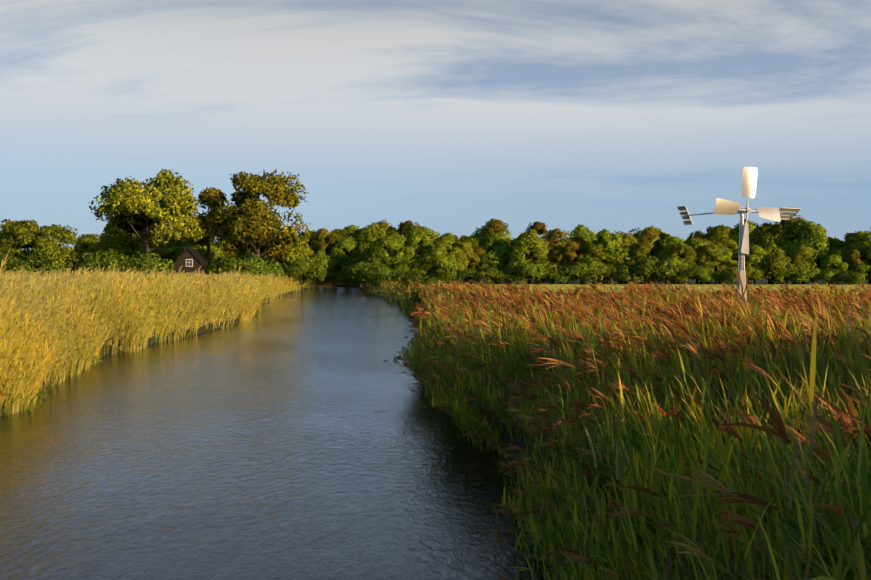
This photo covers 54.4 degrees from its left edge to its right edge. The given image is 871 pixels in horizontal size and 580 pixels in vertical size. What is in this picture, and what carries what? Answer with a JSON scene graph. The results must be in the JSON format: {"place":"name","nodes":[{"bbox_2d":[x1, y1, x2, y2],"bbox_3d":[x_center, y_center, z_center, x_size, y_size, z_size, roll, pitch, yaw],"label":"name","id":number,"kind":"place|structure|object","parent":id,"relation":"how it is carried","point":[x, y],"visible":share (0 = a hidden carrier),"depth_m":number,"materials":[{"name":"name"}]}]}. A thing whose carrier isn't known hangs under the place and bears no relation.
{"place":"outdoors","nodes":[
{"label":"outdoors","id":0,"kind":"place"},
{"bbox_2d":[0,287,564,579],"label":"water","id":1,"kind":"structure","parent":0,"point":[299,435],"depth_m":14.26,"materials":[{"name":"blue liquid"}]},
{"bbox_2d":[0,276,867,579],"bbox_3d":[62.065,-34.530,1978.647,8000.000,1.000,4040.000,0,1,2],"label":"ground","id":2,"kind":"structure","parent":0,"point":[516,440],"depth_m":39.60,"materials":[{"name":"brown soil"}]},
{"bbox_2d":[0,219,26,253],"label":"tree","id":3,"kind":"object","parent":2,"relation":"on","point":[3,232],"visible":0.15,"depth_m":170.13,"materials":[{"name":"green plant"}]},
{"bbox_2d":[0,219,47,268],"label":"tree","id":4,"kind":"object","parent":2,"relation":"on","point":[22,233],"visible":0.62,"depth_m":161.82,"materials":[{"name":"green plant"}]},
{"bbox_2d":[4,256,67,275],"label":"bush","id":5,"kind":"object","parent":2,"relation":"on","point":[55,266],"visible":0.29,"depth_m":124.22,"materials":[{"name":"green plant"}]},
{"bbox_2d":[23,224,77,270],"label":"tree","id":6,"kind":"object","parent":2,"relation":"on","point":[49,247],"visible":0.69,"depth_m":158.14,"materials":[{"name":"green plant"}]},
{"bbox_2d":[71,233,101,257],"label":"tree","id":7,"kind":"object","parent":2,"relation":"on","point":[87,242],"visible":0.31,"depth_m":209.74,"materials":[{"name":"green plant"}]},
{"bbox_2d":[65,248,136,274],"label":"bush","id":8,"kind":"object","parent":2,"relation":"on","point":[105,260],"visible":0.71,"depth_m":132.44,"materials":[{"name":"green plant"}]},
{"bbox_2d":[103,263,148,276],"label":"bush","id":9,"kind":"object","parent":2,"relation":"on","point":[126,269],"visible":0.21,"depth_m":127.13,"materials":[{"name":"green plant"}]},
{"bbox_2d":[92,214,167,260],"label":"tree","id":10,"kind":"object","parent":2,"relation":"on","point":[110,241],"visible":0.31,"depth_m":183.51,"materials":[{"name":"green plant"}]},
{"bbox_2d":[88,169,205,260],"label":"tree","id":11,"kind":"object","parent":2,"relation":"on","point":[131,207],"visible":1,"depth_m":163.84,"materials":[{"name":"green plant"}]},
{"bbox_2d":[127,251,176,275],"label":"bush","id":12,"kind":"object","parent":2,"relation":"on","point":[143,263],"visible":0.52,"depth_m":147.51,"materials":[{"name":"green plant"}]},
{"bbox_2d":[0,249,314,415],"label":"reeds","id":13,"kind":"object","parent":2,"relation":"on","point":[48,321],"visible":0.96,"depth_m":35.01,"materials":[{"name":"yellow plant"}]},
{"bbox_2d":[160,245,182,267],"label":"tree","id":14,"kind":"object","parent":2,"relation":"on","point":[172,253],"visible":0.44,"depth_m":205.50,"materials":[{"name":"green plant"}]},
{"bbox_2d":[169,247,213,276],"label":"house","id":15,"kind":"structure","parent":2,"relation":"on","point":[189,260],"depth_m":154.93,"materials":[{"name":"black wood"}]},
{"bbox_2d":[163,229,223,260],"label":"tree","id":16,"kind":"object","parent":2,"relation":"on","point":[175,242],"visible":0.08,"depth_m":210.29,"materials":[{"name":"green plant"}]},
{"bbox_2d":[173,233,229,261],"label":"tree","id":17,"kind":"object","parent":2,"relation":"on","point":[216,251],"visible":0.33,"depth_m":205.07,"materials":[{"name":"green plant"}]},
{"bbox_2d":[187,187,227,262],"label":"tree","id":18,"kind":"object","parent":2,"relation":"on","point":[207,196],"visible":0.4,"depth_m":179.35,"materials":[{"name":"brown plant"}]},
{"bbox_2d":[204,255,264,277],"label":"bush","id":19,"kind":"object","parent":2,"relation":"on","point":[229,264],"visible":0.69,"depth_m":141.50,"materials":[{"name":"green plant"}]},
{"bbox_2d":[203,169,310,260],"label":"tree","id":20,"kind":"object","parent":2,"relation":"on","point":[251,220],"visible":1,"depth_m":166.18,"materials":[{"name":"green plant"}]},
{"bbox_2d":[229,253,286,279],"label":"bush","id":21,"kind":"object","parent":2,"relation":"on","point":[264,267],"visible":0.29,"depth_m":150.38,"materials":[{"name":"green plant"}]},
{"bbox_2d":[262,231,312,266],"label":"tree","id":22,"kind":"object","parent":2,"relation":"on","point":[298,251],"visible":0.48,"depth_m":198.82,"materials":[{"name":"green plant"}]},
{"bbox_2d":[279,257,326,289],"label":"tree","id":23,"kind":"object","parent":2,"relation":"on","point":[298,268],"visible":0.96,"depth_m":158.68,"materials":[{"name":"green plant"}]},
{"bbox_2d":[0,286,617,549],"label":"riverbank","id":24,"kind":"structure","parent":2,"relation":"on","point":[67,376],"depth_m":23.98,"materials":[{"name":"brown soil"}]},
{"bbox_2d":[310,228,333,284],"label":"tree","id":25,"kind":"object","parent":2,"relation":"on","point":[321,235],"visible":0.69,"depth_m":226.47,"materials":[{"name":"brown plant"}]},
{"bbox_2d":[309,250,337,284],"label":"tree","id":26,"kind":"object","parent":2,"relation":"on","point":[320,256],"visible":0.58,"depth_m":215.15,"materials":[{"name":"green plant"}]},
{"bbox_2d":[316,233,341,284],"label":"tree","id":27,"kind":"object","parent":2,"relation":"on","point":[331,239],"visible":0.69,"depth_m":223.48,"materials":[{"name":"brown plant"}]},
{"bbox_2d":[328,236,367,264],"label":"tree","id":28,"kind":"object","parent":2,"relation":"on","point":[339,248],"visible":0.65,"depth_m":220.47,"materials":[{"name":"green plant"}]},
{"bbox_2d":[340,263,375,287],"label":"bush","id":29,"kind":"object","parent":2,"relation":"on","point":[346,272],"visible":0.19,"depth_m":171.30,"materials":[{"name":"green plant"}]},
{"bbox_2d":[350,264,387,286],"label":"bush","id":30,"kind":"object","parent":2,"relation":"on","point":[364,268],"visible":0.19,"depth_m":148.81,"materials":[{"name":"green plant"}]},
{"bbox_2d":[352,222,387,262],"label":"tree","id":31,"kind":"object","parent":2,"relation":"on","point":[364,233],"visible":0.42,"depth_m":221.09,"materials":[{"name":"green plant"}]},
{"bbox_2d":[358,263,401,289],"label":"bush","id":32,"kind":"object","parent":2,"relation":"on","point":[371,272],"visible":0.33,"depth_m":139.99,"materials":[{"name":"green plant"}]},
{"bbox_2d":[370,268,409,289],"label":"bush","id":33,"kind":"object","parent":2,"relation":"on","point":[380,276],"visible":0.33,"depth_m":130.91,"materials":[{"name":"green plant"}]},
{"bbox_2d":[365,233,421,273],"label":"tree","id":34,"kind":"object","parent":2,"relation":"on","point":[378,253],"visible":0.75,"depth_m":202.61,"materials":[{"name":"green plant"}]},
{"bbox_2d":[396,220,420,236],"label":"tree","id":35,"kind":"object","parent":2,"relation":"on","point":[403,227],"visible":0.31,"depth_m":233.26,"materials":[{"name":"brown plant"}]},
{"bbox_2d":[396,273,425,290],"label":"bush","id":36,"kind":"object","parent":2,"relation":"on","point":[412,276],"visible":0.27,"depth_m":99.80,"materials":[{"name":"green plant"}]},
{"bbox_2d":[393,232,434,275],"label":"tree","id":37,"kind":"object","parent":2,"relation":"on","point":[417,242],"visible":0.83,"depth_m":203.75,"materials":[{"name":"green plant"}]},
{"bbox_2d":[406,225,439,241],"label":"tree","id":38,"kind":"object","parent":2,"relation":"on","point":[431,235],"visible":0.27,"depth_m":222.23,"materials":[{"name":"green plant"}]},
{"bbox_2d":[405,285,445,304],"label":"bush","id":39,"kind":"object","parent":2,"relation":"on","point":[413,297],"visible":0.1,"depth_m":65.70,"materials":[{"name":"green plant"}]},
{"bbox_2d":[426,265,456,283],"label":"bush row","id":40,"kind":"object","parent":2,"relation":"on","point":[448,277],"visible":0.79,"depth_m":199.20,"materials":[{"name":"green plant"}]},
{"bbox_2d":[420,241,463,277],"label":"tree","id":41,"kind":"object","parent":2,"relation":"on","point":[438,256],"visible":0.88,"depth_m":200.09,"materials":[{"name":"green plant"}]},
{"bbox_2d":[433,233,456,247],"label":"tree","id":42,"kind":"object","parent":2,"relation":"on","point":[447,239],"visible":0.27,"depth_m":212.40,"materials":[{"name":"green plant"}]},
{"bbox_2d":[443,239,477,282],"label":"tree","id":43,"kind":"object","parent":2,"relation":"on","point":[465,250],"visible":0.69,"depth_m":203.51,"materials":[{"name":"green plant"}]},
{"bbox_2d":[451,268,479,282],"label":"bush row","id":44,"kind":"object","parent":2,"relation":"on","point":[462,274],"visible":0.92,"depth_m":200.96,"materials":[{"name":"green plant"}]},
{"bbox_2d":[454,237,492,283],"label":"tree","id":45,"kind":"object","parent":2,"relation":"on","point":[475,244],"visible":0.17,"depth_m":209.53,"materials":[{"name":"green plant"}]},
{"bbox_2d":[470,248,488,282],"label":"tree","id":46,"kind":"object","parent":2,"relation":"on","point":[479,251],"visible":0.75,"depth_m":205.28,"materials":[{"name":"green plant"}]},
{"bbox_2d":[470,266,504,283],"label":"bush row","id":47,"kind":"object","parent":2,"relation":"on","point":[486,274],"visible":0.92,"depth_m":198.86,"materials":[{"name":"green plant"}]},
{"bbox_2d":[469,218,516,281],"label":"tree","id":48,"kind":"object","parent":2,"relation":"on","point":[482,231],"visible":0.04,"depth_m":217.43,"materials":[{"name":"green plant"}]},
{"bbox_2d":[473,233,513,283],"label":"tree","id":49,"kind":"object","parent":2,"relation":"on","point":[503,249],"visible":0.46,"depth_m":207.49,"materials":[{"name":"green plant"}]},
{"bbox_2d":[482,220,515,283],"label":"tree","id":50,"kind":"object","parent":2,"relation":"on","point":[496,226],"visible":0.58,"depth_m":212.79,"materials":[{"name":"green plant"}]},
{"bbox_2d":[494,267,527,283],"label":"bush row","id":51,"kind":"object","parent":2,"relation":"on","point":[505,277],"visible":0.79,"depth_m":198.99,"materials":[{"name":"green plant"}]},
{"bbox_2d":[503,258,552,281],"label":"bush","id":52,"kind":"object","parent":2,"relation":"on","point":[517,265],"visible":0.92,"depth_m":197.46,"materials":[{"name":"green plant"}]},
{"bbox_2d":[508,229,549,283],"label":"tree","id":53,"kind":"object","parent":2,"relation":"on","point":[533,243],"visible":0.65,"depth_m":201.40,"materials":[{"name":"green plant"}]},
{"bbox_2d":[524,221,557,283],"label":"tree","id":54,"kind":"object","parent":2,"relation":"on","point":[539,227],"visible":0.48,"depth_m":221.58,"materials":[{"name":"green plant"}]},
{"bbox_2d":[523,259,566,283],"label":"bush row","id":55,"kind":"object","parent":2,"relation":"on","point":[551,269],"visible":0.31,"depth_m":199.24,"materials":[{"name":"green plant"}]},
{"bbox_2d":[534,243,571,282],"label":"tree","id":56,"kind":"object","parent":2,"relation":"on","point":[558,261],"visible":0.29,"depth_m":206.34,"materials":[{"name":"green plant"}]},
{"bbox_2d":[544,228,566,283],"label":"tree","id":57,"kind":"object","parent":2,"relation":"on","point":[555,234],"visible":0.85,"depth_m":206.28,"materials":[{"name":"green plant"}]},
{"bbox_2d":[544,265,572,283],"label":"bush row","id":58,"kind":"object","parent":2,"relation":"on","point":[562,279],"visible":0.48,"depth_m":199.87,"materials":[{"name":"green plant"}]},
{"bbox_2d":[561,241,583,283],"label":"tree","id":59,"kind":"object","parent":2,"relation":"on","point":[570,255],"visible":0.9,"depth_m":202.55,"materials":[{"name":"green plant"}]},
{"bbox_2d":[553,262,598,283],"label":"bush row","id":60,"kind":"object","parent":2,"relation":"on","point":[574,271],"visible":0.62,"depth_m":197.91,"materials":[{"name":"green plant"}]},
{"bbox_2d":[570,235,586,283],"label":"tree","id":61,"kind":"object","parent":2,"relation":"on","point":[579,240],"visible":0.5,"depth_m":215.05,"materials":[{"name":"green plant"}]},
{"bbox_2d":[566,224,597,283],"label":"tree","id":62,"kind":"object","parent":2,"relation":"on","point":[582,230],"visible":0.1,"depth_m":230.92,"materials":[{"name":"green plant"}]},
{"bbox_2d":[567,256,609,284],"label":"bush","id":63,"kind":"object","parent":2,"relation":"on","point":[593,264],"visible":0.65,"depth_m":199.06,"materials":[{"name":"green plant"}]},
{"bbox_2d":[306,263,870,579],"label":"reeds","id":64,"kind":"object","parent":2,"relation":"on","point":[713,435],"visible":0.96,"depth_m":8.54,"materials":[{"name":"green plant"}]},
{"bbox_2d":[582,244,608,283],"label":"tree","id":65,"kind":"object","parent":2,"relation":"on","point":[595,250],"visible":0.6,"depth_m":206.89,"materials":[{"name":"green plant"}]},
{"bbox_2d":[580,229,630,283],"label":"tree","id":66,"kind":"object","parent":2,"relation":"on","point":[608,242],"visible":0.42,"depth_m":208.69,"materials":[{"name":"green plant"}]},
{"bbox_2d":[591,263,623,283],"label":"bush","id":67,"kind":"object","parent":2,"relation":"on","point":[611,270],"visible":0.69,"depth_m":199.98,"materials":[{"name":"green plant"}]},
{"bbox_2d":[603,231,640,283],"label":"tree","id":68,"kind":"object","parent":2,"relation":"on","point":[627,241],"visible":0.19,"depth_m":212.11,"materials":[{"name":"green plant"}]},
{"bbox_2d":[608,247,635,283],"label":"tree","id":69,"kind":"object","parent":2,"relation":"on","point":[626,250],"visible":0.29,"depth_m":206.80,"materials":[{"name":"green plant"}]},
{"bbox_2d":[605,264,647,283],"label":"bush row","id":70,"kind":"object","parent":2,"relation":"on","point":[624,270],"visible":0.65,"depth_m":198.98,"materials":[{"name":"green plant"}]},
{"bbox_2d":[626,243,652,283],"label":"tree","id":71,"kind":"object","parent":2,"relation":"on","point":[637,251],"visible":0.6,"depth_m":206.85,"materials":[{"name":"green plant"}]},
{"bbox_2d":[629,225,662,283],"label":"tree","id":72,"kind":"object","parent":2,"relation":"on","point":[636,235],"visible":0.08,"depth_m":236.71,"materials":[{"name":"green plant"}]},
{"bbox_2d":[638,228,662,283],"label":"tree","id":73,"kind":"object","parent":2,"relation":"on","point":[646,235],"visible":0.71,"depth_m":214.28,"materials":[{"name":"green plant"}]},
{"bbox_2d":[627,255,682,283],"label":"bush","id":74,"kind":"object","parent":2,"relation":"on","point":[643,266],"visible":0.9,"depth_m":197.58,"materials":[{"name":"green plant"}]},
{"bbox_2d":[650,231,673,283],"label":"tree","id":75,"kind":"object","parent":2,"relation":"on","point":[662,238],"visible":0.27,"depth_m":220.99,"materials":[{"name":"green plant"}]},
{"bbox_2d":[650,264,688,283],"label":"bush row","id":76,"kind":"object","parent":2,"relation":"on","point":[662,277],"visible":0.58,"depth_m":197.03,"materials":[{"name":"green plant"}]},
{"bbox_2d":[653,236,686,262],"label":"tree","id":77,"kind":"object","parent":2,"relation":"on","point":[667,251],"visible":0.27,"depth_m":209.52,"materials":[{"name":"green plant"}]},
{"bbox_2d":[659,253,687,283],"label":"tree","id":78,"kind":"object","parent":2,"relation":"on","point":[671,259],"visible":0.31,"depth_m":199.47,"materials":[{"name":"green plant"}]},
{"bbox_2d":[670,243,701,283],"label":"tree","id":79,"kind":"object","parent":2,"relation":"on","point":[690,253],"visible":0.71,"depth_m":204.03,"materials":[{"name":"green plant"}]},
{"bbox_2d":[669,266,708,283],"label":"bush row","id":80,"kind":"object","parent":2,"relation":"on","point":[698,272],"visible":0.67,"depth_m":196.10,"materials":[{"name":"green plant"}]},
{"bbox_2d":[686,238,708,283],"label":"tree","id":81,"kind":"object","parent":2,"relation":"on","point":[695,243],"visible":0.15,"depth_m":210.93,"materials":[{"name":"green plant"}]},
{"bbox_2d":[693,267,722,283],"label":"bush","id":82,"kind":"object","parent":2,"relation":"on","point":[709,280],"visible":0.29,"depth_m":200.19,"materials":[{"name":"green plant"}]},
{"bbox_2d":[695,244,727,284],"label":"tree","id":83,"kind":"object","parent":2,"relation":"on","point":[709,254],"visible":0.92,"depth_m":202.44,"materials":[{"name":"green plant"}]},
{"bbox_2d":[699,227,738,283],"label":"tree","id":84,"kind":"object","parent":2,"relation":"on","point":[718,237],"visible":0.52,"depth_m":218.96,"materials":[{"name":"green plant"}]},
{"bbox_2d":[711,247,739,283],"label":"tree","id":85,"kind":"object","parent":2,"relation":"on","point":[728,260],"visible":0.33,"depth_m":206.41,"materials":[{"name":"green plant"}]},
{"bbox_2d":[716,266,746,283],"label":"bush row","id":86,"kind":"object","parent":2,"relation":"on","point":[728,273],"visible":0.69,"depth_m":197.87,"materials":[{"name":"green plant"}]},
{"bbox_2d":[677,167,800,300],"bbox_3d":[11.224,-0.931,30.497,4.147,6.714,3.810,0,1,2],"label":"windmill","id":87,"kind":"object","parent":2,"relation":"on","point":[749,183],"visible":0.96,"depth_m":29.45,"materials":[{"name":"silver metal"}]},
{"bbox_2d":[728,219,760,283],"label":"tree","id":88,"kind":"object","parent":2,"relation":"on","point":[734,234],"visible":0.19,"depth_m":223.41,"materials":[{"name":"green plant"}]},
{"bbox_2d":[741,254,763,283],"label":"tree","id":89,"kind":"object","parent":2,"relation":"on","point":[752,260],"visible":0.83,"depth_m":199.24,"materials":[{"name":"green plant"}]},
{"bbox_2d":[739,244,768,283],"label":"tree","id":90,"kind":"object","parent":2,"relation":"on","point":[760,252],"visible":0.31,"depth_m":207.03,"materials":[{"name":"green plant"}]},
{"bbox_2d":[749,225,793,283],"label":"tree","id":91,"kind":"object","parent":2,"relation":"on","point":[762,241],"visible":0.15,"depth_m":218.75,"materials":[{"name":"green plant"}]},
{"bbox_2d":[748,252,797,283],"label":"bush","id":92,"kind":"object","parent":2,"relation":"on","point":[773,264],"visible":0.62,"depth_m":199.01,"materials":[{"name":"green plant"}]},
{"bbox_2d":[763,242,788,283],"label":"tree","id":93,"kind":"object","parent":2,"relation":"on","point":[771,246],"visible":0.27,"depth_m":211.50,"materials":[{"name":"green plant"}]},
{"bbox_2d":[750,214,804,283],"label":"tree","id":94,"kind":"object","parent":2,"relation":"on","point":[782,228],"visible":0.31,"depth_m":217.43,"materials":[{"name":"green plant"}]},
{"bbox_2d":[764,253,792,283],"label":"tree","id":95,"kind":"object","parent":2,"relation":"on","point":[785,269],"visible":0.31,"depth_m":200.05,"materials":[{"name":"green plant"}]},
{"bbox_2d":[768,259,811,282],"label":"bush","id":96,"kind":"object","parent":2,"relation":"on","point":[801,268],"visible":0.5,"depth_m":199.01,"materials":[{"name":"green plant"}]},
{"bbox_2d":[789,245,817,283],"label":"tree","id":97,"kind":"object","parent":2,"relation":"on","point":[799,253],"visible":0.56,"depth_m":201.28,"materials":[{"name":"green plant"}]},
{"bbox_2d":[788,267,823,283],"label":"bush row","id":98,"kind":"object","parent":2,"relation":"on","point":[814,273],"visible":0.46,"depth_m":199.94,"materials":[{"name":"green plant"}]},
{"bbox_2d":[779,219,835,283],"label":"tree","id":99,"kind":"object","parent":2,"relation":"on","point":[811,235],"visible":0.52,"depth_m":210.25,"materials":[{"name":"green plant"}]},
{"bbox_2d":[807,267,846,284],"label":"bush row","id":100,"kind":"object","parent":2,"relation":"on","point":[828,274],"visible":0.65,"depth_m":199.52,"materials":[{"name":"green plant"}]},
{"bbox_2d":[819,254,848,283],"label":"tree","id":101,"kind":"object","parent":2,"relation":"on","point":[830,260],"visible":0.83,"depth_m":199.98,"materials":[{"name":"green plant"}]},
{"bbox_2d":[824,247,848,284],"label":"tree","id":102,"kind":"object","parent":2,"relation":"on","point":[840,251],"visible":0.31,"depth_m":205.36,"materials":[{"name":"green plant"}]},
{"bbox_2d":[832,270,865,284],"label":"bush row","id":103,"kind":"object","parent":2,"relation":"on","point":[856,278],"visible":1,"depth_m":196.45,"materials":[{"name":"green plant"}]},
{"bbox_2d":[834,231,869,283],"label":"tree","id":104,"kind":"object","parent":2,"relation":"on","point":[849,238],"visible":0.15,"depth_m":210.28,"materials":[{"name":"green plant"}]},
{"bbox_2d":[845,249,864,283],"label":"tree","id":105,"kind":"object","parent":2,"relation":"on","point":[853,254],"visible":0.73,"depth_m":200.06,"materials":[{"name":"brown plant"}]},
{"bbox_2d":[840,259,870,283],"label":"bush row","id":106,"kind":"object","parent":2,"relation":"on","point":[853,268],"visible":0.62,"depth_m":198.61,"materials":[{"name":"green plant"}]},
{"bbox_2d":[842,232,870,283],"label":"tree","id":107,"kind":"object","parent":2,"relation":"on","point":[862,246],"visible":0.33,"depth_m":202.67,"materials":[{"name":"green plant"}]},
{"bbox_2d":[0,0,870,254],"label":"sky","id":108,"kind":"structure","parent":0,"point":[443,116],"materials":[{"name":"blue"}]},
{"bbox_2d":[447,284,870,296],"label":"meadow grass","id":109,"kind":"structure","parent":0,"point":[699,287],"depth_m":167.06,"materials":[{"name":"green plant"}]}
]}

